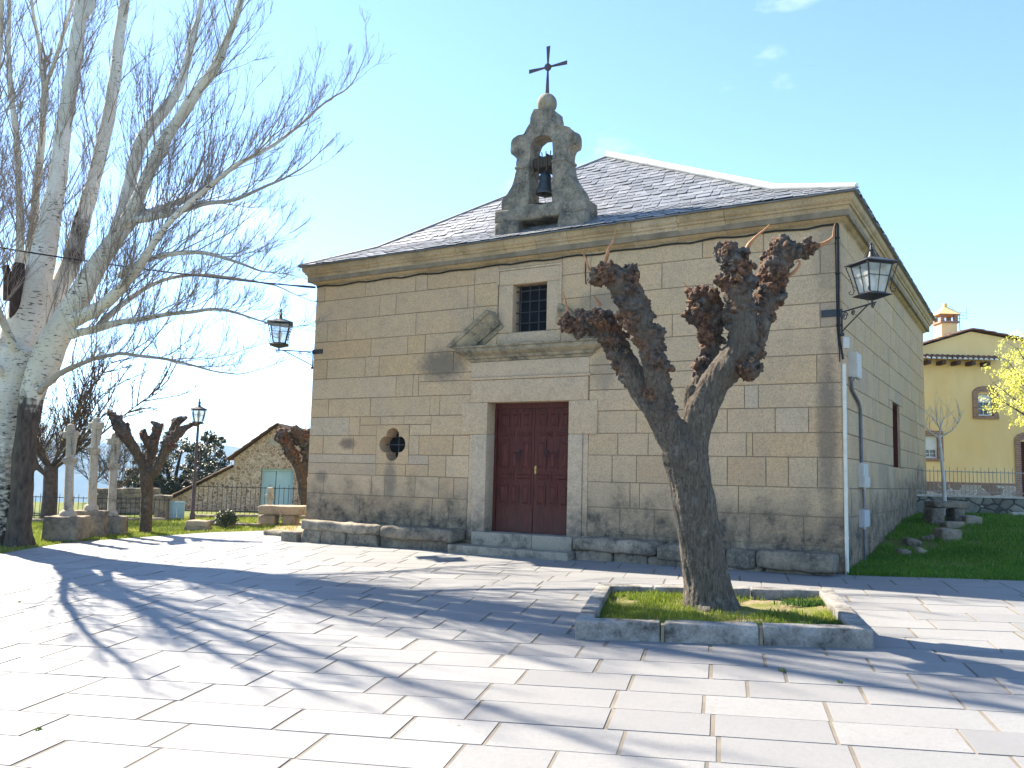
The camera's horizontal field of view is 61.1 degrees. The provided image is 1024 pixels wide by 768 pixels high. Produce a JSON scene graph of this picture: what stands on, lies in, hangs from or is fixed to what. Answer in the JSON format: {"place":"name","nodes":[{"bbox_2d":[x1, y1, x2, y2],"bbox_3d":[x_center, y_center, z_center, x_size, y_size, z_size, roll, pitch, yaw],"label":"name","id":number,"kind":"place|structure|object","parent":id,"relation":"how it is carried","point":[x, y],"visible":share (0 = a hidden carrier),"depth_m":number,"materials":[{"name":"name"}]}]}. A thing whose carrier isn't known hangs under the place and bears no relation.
{"place":"outdoors","nodes":[
{"label":"outdoors","id":0,"kind":"place"},
{"bbox_2d":[40,440,143,447],"bbox_3d":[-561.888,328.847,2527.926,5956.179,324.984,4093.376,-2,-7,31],"label":"hills","id":1,"kind":"structure","parent":0,"point":[102,444],"depth_m":2914.40,"materials":[{"name":"blue"}]},
{"bbox_2d":[33,443,239,501],"bbox_3d":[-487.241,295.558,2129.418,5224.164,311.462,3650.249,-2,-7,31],"label":"hills","id":2,"kind":"structure","parent":0,"point":[81,486],"depth_m":2257.84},
{"bbox_2d":[274,522,301,530],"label":"dirt path","id":3,"kind":"structure","parent":0,"point":[299,527],"depth_m":25.97,"materials":[{"name":"beige soil"}]},
{"bbox_2d":[0,531,1023,767],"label":"plaza paving","id":4,"kind":"structure","parent":0,"point":[775,720],"depth_m":9.45,"materials":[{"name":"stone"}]},
{"bbox_2d":[281,530,301,541],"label":"plinth block","id":5,"kind":"structure","parent":4,"relation":"on","point":[291,536],"depth_m":22.40,"materials":[{"name":"stone"}]},
{"bbox_2d":[301,519,464,550],"bbox_3d":[-3.263,3.884,21.332,4.804,0.910,0.676,-2,-7,31],"label":"stone bench","id":6,"kind":"object","parent":4,"relation":"on","point":[369,534],"visible":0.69,"depth_m":21.09,"materials":[{"name":"grey stone"}]},
{"bbox_2d":[573,536,838,574],"bbox_3d":[3.658,3.660,17.194,5.300,1.008,0.627,-2,-7,31],"label":"stone bench","id":7,"kind":"object","parent":4,"relation":"on","point":[660,553],"visible":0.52,"depth_m":16.86,"materials":[{"name":"grey stone"}]},
{"bbox_2d":[575,583,873,648],"bbox_3d":[2.814,3.187,12.008,3.568,0.544,2.957,0,-6,11],"label":"tree planter","id":8,"kind":"object","parent":4,"relation":"on","point":[855,631],"visible":0.75,"depth_m":10.76,"materials":[{"name":"grey stone"}]},
{"bbox_2d":[557,223,834,612],"bbox_3d":[2.687,0.525,12.579,3.979,5.954,1.470,3,-6,-11],"label":"pollarded tree","id":9,"kind":"object","parent":8,"relation":"in","point":[746,318],"visible":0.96,"depth_m":12.36,"materials":[{"name":"brown plant"}]},
{"bbox_2d":[596,597,844,625],"bbox_3d":[2.773,3.095,11.868,3.168,0.291,2.180,0,-6,11],"label":"planter clover","id":10,"kind":"object","parent":8,"relation":"on","point":[810,603],"visible":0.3,"depth_m":12.40,"materials":[{"name":"green plant"}]},
{"bbox_2d":[598,588,843,629],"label":"planter grass","id":11,"kind":"structure","parent":8,"relation":"in","point":[615,610],"depth_m":11.89,"materials":[{"name":"green plant"}]},
{"bbox_2d":[0,0,1023,447],"label":"sky","id":12,"kind":"structure","parent":0,"point":[917,104],"materials":[{"name":"blue"}]},
{"bbox_2d":[2,502,1023,576],"bbox_3d":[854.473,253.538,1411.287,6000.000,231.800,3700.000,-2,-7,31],"label":"lawn ground","id":13,"kind":"structure","parent":0,"point":[897,542],"depth_m":21.39,"materials":[{"name":"plant"}]},
{"bbox_2d":[42,424,90,541],"bbox_3d":[-11.971,2.744,23.502,0.973,3.338,0.806,1,-6,0],"label":"stone cross","id":14,"kind":"object","parent":13,"relation":"on","point":[67,523],"visible":0.88,"depth_m":23.34,"materials":[{"name":"grey stone"}]},
{"bbox_2d":[35,384,101,472],"bbox_3d":[-19.867,2.143,34.867,5.814,6.061,6.550,6,-7,-36],"label":"bare tree","id":15,"kind":"object","parent":13,"relation":"on","point":[54,448],"visible":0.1,"depth_m":34.59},
{"bbox_2d":[74,417,109,536],"bbox_3d":[-11.860,2.752,24.629,1.000,3.622,0.584,1,-6,0],"label":"stone cross","id":16,"kind":"object","parent":13,"relation":"on","point":[99,522],"visible":0.81,"depth_m":24.52,"materials":[{"name":"grey stone"}]},
{"bbox_2d":[48,415,139,482],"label":"bare tree","id":17,"kind":"object","parent":13,"relation":"on","point":[104,456],"visible":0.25,"depth_m":44.64,"materials":[{"name":"plant"}]},
{"bbox_2d":[32,517,168,522],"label":"wall","id":18,"kind":"structure","parent":13,"relation":"on","point":[133,519],"depth_m":28.99,"materials":[{"name":"stone"}]},
{"bbox_2d":[33,493,169,517],"bbox_3d":[-14.999,4.112,29.188,6.918,0.860,0.024,1,-6,0],"label":"iron railing","id":19,"kind":"object","parent":18,"relation":"on","point":[59,497],"visible":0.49,"depth_m":29.20,"materials":[{"name":"black metal"}]},
{"bbox_2d":[107,433,128,535],"bbox_3d":[-11.352,2.986,24.845,0.738,3.195,0.466,2,-6,-1],"label":"stone cross","id":20,"kind":"object","parent":13,"relation":"on","point":[117,524],"visible":0.79,"depth_m":24.78,"materials":[{"name":"grey stone"}]},
{"bbox_2d":[36,336,201,518],"bbox_3d":[-15.796,1.436,30.785,8.108,6.892,5.953,6,-7,-34],"label":"bare tree","id":21,"kind":"object","parent":13,"relation":"on","point":[49,472],"visible":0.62,"depth_m":30.27,"materials":[{"name":"plant"}]},
{"bbox_2d":[81,419,173,487],"bbox_3d":[-17.288,3.366,38.619,4.240,4.418,4.623,3,-6,-18],"label":"bare tree","id":22,"kind":"object","parent":13,"relation":"on","point":[101,468],"visible":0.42,"depth_m":38.06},
{"bbox_2d":[97,487,162,513],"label":"dry stone wall","id":23,"kind":"structure","parent":13,"relation":"on","point":[130,493],"depth_m":32.53,"materials":[{"name":"grey stone"}]},
{"bbox_2d":[0,514,298,552],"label":"verge grass","id":24,"kind":"structure","parent":13,"relation":"on","point":[132,530],"depth_m":25.53,"materials":[{"name":"green plant"}]},
{"bbox_2d":[105,402,197,532],"bbox_3d":[-10.439,2.482,25.057,2.626,3.788,0.903,2,-6,-6],"label":"pollarded tree","id":25,"kind":"object","parent":13,"relation":"on","point":[149,471],"visible":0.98,"depth_m":24.95,"materials":[{"name":"brown plant"}]},
{"bbox_2d":[154,495,172,516],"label":"gate pillar","id":26,"kind":"structure","parent":13,"relation":"on","point":[163,506],"depth_m":29.49,"materials":[{"name":"stone"}]},
{"bbox_2d":[168,501,184,518],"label":"metal gate","id":27,"kind":"structure","parent":26,"relation":"attached to","point":[176,512],"depth_m":29.67,"materials":[{"name":"blue paint"}]},
{"bbox_2d":[117,429,231,494],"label":"holm oak","id":28,"kind":"object","parent":13,"relation":"on","point":[172,484],"visible":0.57,"depth_m":40.38,"materials":[{"name":"green plant"}]},
{"bbox_2d":[0,0,394,547],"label":"poplar tree","id":29,"kind":"object","parent":13,"relation":"on","point":[47,314],"visible":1,"depth_m":21.63,"materials":[{"name":"white plant"}]},
{"bbox_2d":[184,526,211,530],"bbox_3d":[-9.299,4.293,25.716,0.721,0.193,0.493,2,-6,-2],"label":"stone slab","id":30,"kind":"object","parent":13,"relation":"on","point":[201,528],"depth_m":25.50,"materials":[{"name":"grey stone"}]},
{"bbox_2d":[185,520,210,526],"bbox_3d":[-9.305,4.157,25.735,0.659,0.242,0.452,2,-6,-3],"label":"stone slab","id":31,"kind":"object","parent":30,"relation":"on","point":[191,523],"depth_m":25.53,"materials":[{"name":"beige stone"}]},
{"bbox_2d":[189,398,206,519],"bbox_3d":[-10.579,2.522,29.044,0.523,4.124,0.523,3,-6,-17],"label":"street lamp","id":32,"kind":"object","parent":13,"relation":"on","point":[198,408],"visible":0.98,"depth_m":29.00,"materials":[{"name":"metal"}]},
{"bbox_2d":[214,509,238,527],"bbox_3d":[-8.656,4.080,26.247,0.748,0.606,0.766,-2,-7,31],"label":"round shrub","id":33,"kind":"object","parent":13,"relation":"on","point":[225,518],"visible":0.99,"depth_m":26.09,"materials":[{"name":"green plant"}]},
{"bbox_2d":[172,423,307,510],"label":"stone house","id":34,"kind":"structure","parent":13,"relation":"on","point":[262,460],"depth_m":35.80,"materials":[{"name":"stone"}]},
{"bbox_2d":[260,469,293,505],"bbox_3d":[-9.703,4.439,35.906,1.349,1.839,0.160,1,-6,0],"label":"door","id":35,"kind":"structure","parent":34,"relation":"in","point":[284,479],"depth_m":35.89,"materials":[{"name":"blue paint"}]},
{"bbox_2d":[229,523,260,526],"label":"stone slab","id":36,"kind":"structure","parent":13,"relation":"on","point":[243,524],"depth_m":26.65,"materials":[{"name":"beige stone"}]},
{"bbox_2d":[195,514,305,518],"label":"wall","id":37,"kind":"structure","parent":13,"relation":"on","point":[241,515],"depth_m":30.00,"materials":[{"name":"stone"}]},
{"bbox_2d":[195,483,302,514],"bbox_3d":[-9.031,4.018,30.220,4.143,1.090,0.024,1,-6,0],"label":"iron railing","id":38,"kind":"object","parent":37,"relation":"on","point":[246,487],"visible":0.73,"depth_m":30.23,"materials":[{"name":"black metal"}]},
{"bbox_2d":[258,515,266,525],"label":"stone slab","id":39,"kind":"structure","parent":13,"relation":"on","point":[262,519],"depth_m":26.97,"materials":[{"name":"beige stone"}]},
{"bbox_2d":[264,487,273,514],"bbox_3d":[-8.200,4.176,29.302,0.301,1.364,0.314,1,-6,0],"label":"wayside cross","id":40,"kind":"object","parent":13,"relation":"on","point":[269,496],"visible":0.46,"depth_m":29.27,"materials":[{"name":"stone"}]},
{"bbox_2d":[263,529,287,535],"bbox_3d":[-6.354,4.199,23.993,1.283,0.328,0.373,-3,-7,33],"label":"edging stone","id":41,"kind":"object","parent":13,"relation":"on","point":[272,532],"visible":0.31,"depth_m":23.97,"materials":[{"name":"grey stone"}]},
{"bbox_2d":[258,504,305,524],"bbox_3d":[-7.197,4.158,27.295,1.404,0.689,0.822,1,-6,0],"label":"stone bench","id":42,"kind":"object","parent":13,"relation":"on","point":[289,513],"visible":0.71,"depth_m":26.94,"materials":[{"name":"beige stone"}]},
{"bbox_2d":[273,405,309,505],"bbox_3d":[-7.636,2.856,30.991,1.792,4.272,0.722,4,-7,-25],"label":"pollarded tree","id":43,"kind":"object","parent":13,"relation":"on","point":[290,439],"visible":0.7,"depth_m":30.85,"materials":[{"name":"brown plant"}]},
{"bbox_2d":[298,46,937,573],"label":"stone chapel","id":44,"kind":"structure","parent":13,"relation":"on","point":[494,410],"depth_m":19.96,"materials":[{"name":"stone"}]},
{"bbox_2d":[0,247,315,287],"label":"overhead cable","id":45,"kind":"object","parent":44,"relation":"attached to","point":[304,286],"visible":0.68,"depth_m":22.60,"materials":[{"name":"black rubber"}]},
{"bbox_2d":[267,311,322,368],"bbox_3d":[-5.862,-1.223,23.452,1.486,1.605,0.670,3,-6,-14],"label":"wall lantern","id":46,"kind":"object","parent":44,"relation":"attached to","point":[279,344],"depth_m":23.32,"materials":[{"name":"black metal"}]},
{"bbox_2d":[386,432,404,456],"bbox_3d":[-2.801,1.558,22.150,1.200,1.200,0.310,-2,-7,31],"label":"quatrefoil window","id":47,"kind":"structure","parent":44,"relation":"in","point":[397,444],"depth_m":22.23,"materials":[{"name":"black glass"}]},
{"bbox_2d":[497,262,562,342],"bbox_3d":[0.474,-1.848,20.297,1.740,1.772,0.410,-2,-7,31],"label":"window frame","id":48,"kind":"structure","parent":44,"relation":"in","point":[530,305],"depth_m":20.33,"materials":[{"name":"stone"}]},
{"bbox_2d":[492,402,568,534],"bbox_3d":[0.500,1.927,20.035,2.140,3.010,0.170,-2,-7,31],"label":"door","id":49,"kind":"structure","parent":44,"relation":"in","point":[530,474],"depth_m":20.06,"materials":[{"name":"paint"}]},
{"bbox_2d":[316,223,843,361],"bbox_3d":[0.473,-1.550,20.034,13.632,2.722,0.054,-2,-7,31],"label":"facade cable","id":50,"kind":"object","parent":44,"relation":"attached to","point":[838,324],"visible":0.98,"depth_m":17.87,"materials":[{"name":"black rubber"}]},
{"bbox_2d":[842,364,848,574],"bbox_3d":[6.214,1.598,16.161,0.083,3.980,0.083,-2,-7,31],"label":"conduit pipe","id":51,"kind":"object","parent":44,"relation":"attached to","point":[845,488],"visible":0.92,"depth_m":16.14,"materials":[{"name":"white metal"}]},
{"bbox_2d":[843,337,849,348],"bbox_3d":[6.323,-0.777,16.406,0.101,0.221,0.120,-2,-7,31],"label":"junction box","id":52,"kind":"object","parent":44,"relation":"attached to","point":[846,342],"visible":1,"depth_m":16.36,"materials":[{"name":"white plastic"}]},
{"bbox_2d":[848,351,861,380],"bbox_3d":[6.770,-0.332,17.128,0.172,0.550,0.520,-2,-7,31],"label":"meter box","id":53,"kind":"object","parent":44,"relation":"attached to","point":[854,365],"visible":0.98,"depth_m":16.93,"materials":[{"name":"white plastic"}]},
{"bbox_2d":[849,376,865,559],"bbox_3d":[6.879,1.808,17.238,0.078,3.799,1.420,-2,-7,31],"label":"grey conduit","id":54,"kind":"object","parent":44,"relation":"attached to","point":[860,426],"visible":0.89,"depth_m":17.66,"materials":[{"name":"plastic"}]},
{"bbox_2d":[821,242,899,335],"bbox_3d":[6.408,-1.747,16.088,0.670,1.605,1.500,3,-6,-14],"label":"wall lantern","id":55,"kind":"object","parent":44,"relation":"attached to","point":[871,261],"depth_m":15.68,"materials":[{"name":"black metal"}]},
{"bbox_2d":[858,463,868,476],"bbox_3d":[7.177,1.784,17.730,0.112,0.310,0.620,-2,-7,31],"label":"meter box","id":56,"kind":"object","parent":44,"relation":"attached to","point":[862,469],"visible":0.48,"depth_m":17.49,"materials":[{"name":"white plastic"}]},
{"bbox_2d":[858,476,869,489],"bbox_3d":[7.200,2.026,17.733,0.132,0.270,0.660,-2,-7,31],"label":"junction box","id":57,"kind":"object","parent":44,"relation":"attached to","point":[864,481],"visible":1,"depth_m":17.48,"materials":[{"name":"grey plastic"}]},
{"bbox_2d":[859,510,869,528],"bbox_3d":[7.183,2.764,17.678,0.112,0.390,0.660,-2,-7,31],"label":"meter box","id":58,"kind":"object","parent":44,"relation":"attached to","point":[864,519],"visible":1,"depth_m":17.43,"materials":[{"name":"grey plastic"}]},
{"bbox_2d":[892,402,899,467],"bbox_3d":[9.793,1.340,22.646,0.400,1.860,1.450,-2,-7,31],"label":"side window","id":59,"kind":"structure","parent":44,"relation":"in","point":[896,452],"depth_m":23.11,"materials":[{"name":"wood"}]},
{"bbox_2d":[894,547,910,554],"bbox_3d":[8.269,3.594,18.352,0.324,0.265,0.352,2,-6,-2],"label":"mossy rock","id":60,"kind":"object","parent":13,"relation":"on","point":[903,550],"visible":0.47,"depth_m":18.30,"materials":[{"name":"stone"}]},
{"bbox_2d":[906,537,923,546],"bbox_3d":[8.956,3.555,19.293,0.347,0.286,0.368,-2,-7,31],"label":"mossy rock","id":61,"kind":"object","parent":13,"relation":"on","point":[911,542],"visible":0.69,"depth_m":19.19,"materials":[{"name":"stone"}]},
{"bbox_2d":[915,547,929,553],"bbox_3d":[8.682,3.584,18.355,0.339,0.264,0.229,3,-6,-16],"label":"mossy rock","id":62,"kind":"object","parent":13,"relation":"on","point":[922,550],"visible":0.48,"depth_m":18.28,"materials":[{"name":"stone"}]},
{"bbox_2d":[920,535,935,541],"bbox_3d":[9.504,3.548,19.786,0.318,0.191,0.259,-4,-8,41],"label":"mossy rock","id":63,"kind":"object","parent":13,"relation":"on","point":[928,538],"visible":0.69,"depth_m":19.69,"materials":[{"name":"stone"}]},
{"bbox_2d":[847,511,1023,580],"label":"lawn grass","id":64,"kind":"structure","parent":13,"relation":"on","point":[884,560],"depth_m":17.88,"materials":[{"name":"green plant"}]},
{"bbox_2d":[961,515,981,525],"bbox_3d":[11.633,3.490,21.985,0.441,0.321,0.423,1,-6,3],"label":"stone block","id":65,"kind":"object","parent":64,"relation":"on","point":[967,519],"depth_m":21.80,"materials":[{"name":"grey stone"}]},
{"bbox_2d":[910,389,964,515],"bbox_3d":[12.354,1.988,25.140,1.489,3.771,1.231,-2,-7,31],"label":"young tree","id":66,"kind":"object","parent":13,"relation":"on","point":[944,496],"visible":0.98,"depth_m":24.95,"materials":[{"name":"grey plant"}]},
{"bbox_2d":[923,500,969,525],"bbox_3d":[11.162,3.355,22.296,1.002,0.712,0.567,2,-6,-1],"label":"stone bench","id":67,"kind":"object","parent":13,"relation":"on","point":[933,512],"visible":0.73,"depth_m":22.07,"materials":[{"name":"grey stone"}]},
{"bbox_2d":[933,528,960,541],"bbox_3d":[9.923,3.452,19.780,0.466,0.336,0.516,1,-6,1],"label":"stone block","id":68,"kind":"object","parent":13,"relation":"on","point":[949,534],"depth_m":19.54,"materials":[{"name":"grey stone"}]},
{"bbox_2d":[940,521,964,527],"bbox_3d":[11.010,3.536,21.681,0.493,0.222,0.369,2,-6,-1],"label":"stone block","id":69,"kind":"object","parent":13,"relation":"on","point":[950,524],"depth_m":21.52,"materials":[{"name":"grey stone"}]},
{"bbox_2d":[916,496,1023,514],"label":"rubble wall","id":70,"kind":"structure","parent":13,"relation":"on","point":[999,506],"depth_m":25.81,"materials":[{"name":"grey stone"}]},
{"bbox_2d":[917,494,1023,498],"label":"wall coping","id":71,"kind":"object","parent":70,"relation":"on","point":[972,496],"depth_m":25.80,"materials":[{"name":"grey stone"}]},
{"bbox_2d":[917,466,1023,496],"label":"iron railing","id":72,"kind":"object","parent":71,"relation":"on","point":[977,492],"visible":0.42,"depth_m":26.07,"materials":[{"name":"metal"}]},
{"bbox_2d":[923,303,1023,496],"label":"yellow house","id":73,"kind":"structure","parent":13,"relation":"on","point":[977,438],"depth_m":33.10,"materials":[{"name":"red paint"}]},
{"bbox_2d":[925,431,943,460],"bbox_3d":[15.927,2.359,33.013,0.902,1.157,0.230,1,-6,0],"label":"window","id":74,"kind":"structure","parent":73,"relation":"in","point":[932,448],"depth_m":33.04,"materials":[{"name":"brick"}]},
{"bbox_2d":[972,386,998,418],"bbox_3d":[18.078,0.711,33.193,0.973,1.260,0.230,1,-6,0],"label":"window","id":75,"kind":"structure","parent":73,"relation":"in","point":[978,413],"depth_m":33.15,"materials":[{"name":"brick"}]},
{"bbox_2d":[1015,433,1023,496],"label":"door","id":76,"kind":"structure","parent":73,"relation":"in","point":[1019,446],"depth_m":32.93,"materials":[{"name":"wood"}]},
{"bbox_2d":[978,331,1023,428],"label":"leafing tree","id":77,"kind":"object","parent":13,"relation":"on","point":[1020,380],"visible":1,"depth_m":28.84,"materials":[{"name":"yellow plant"}]}
]}

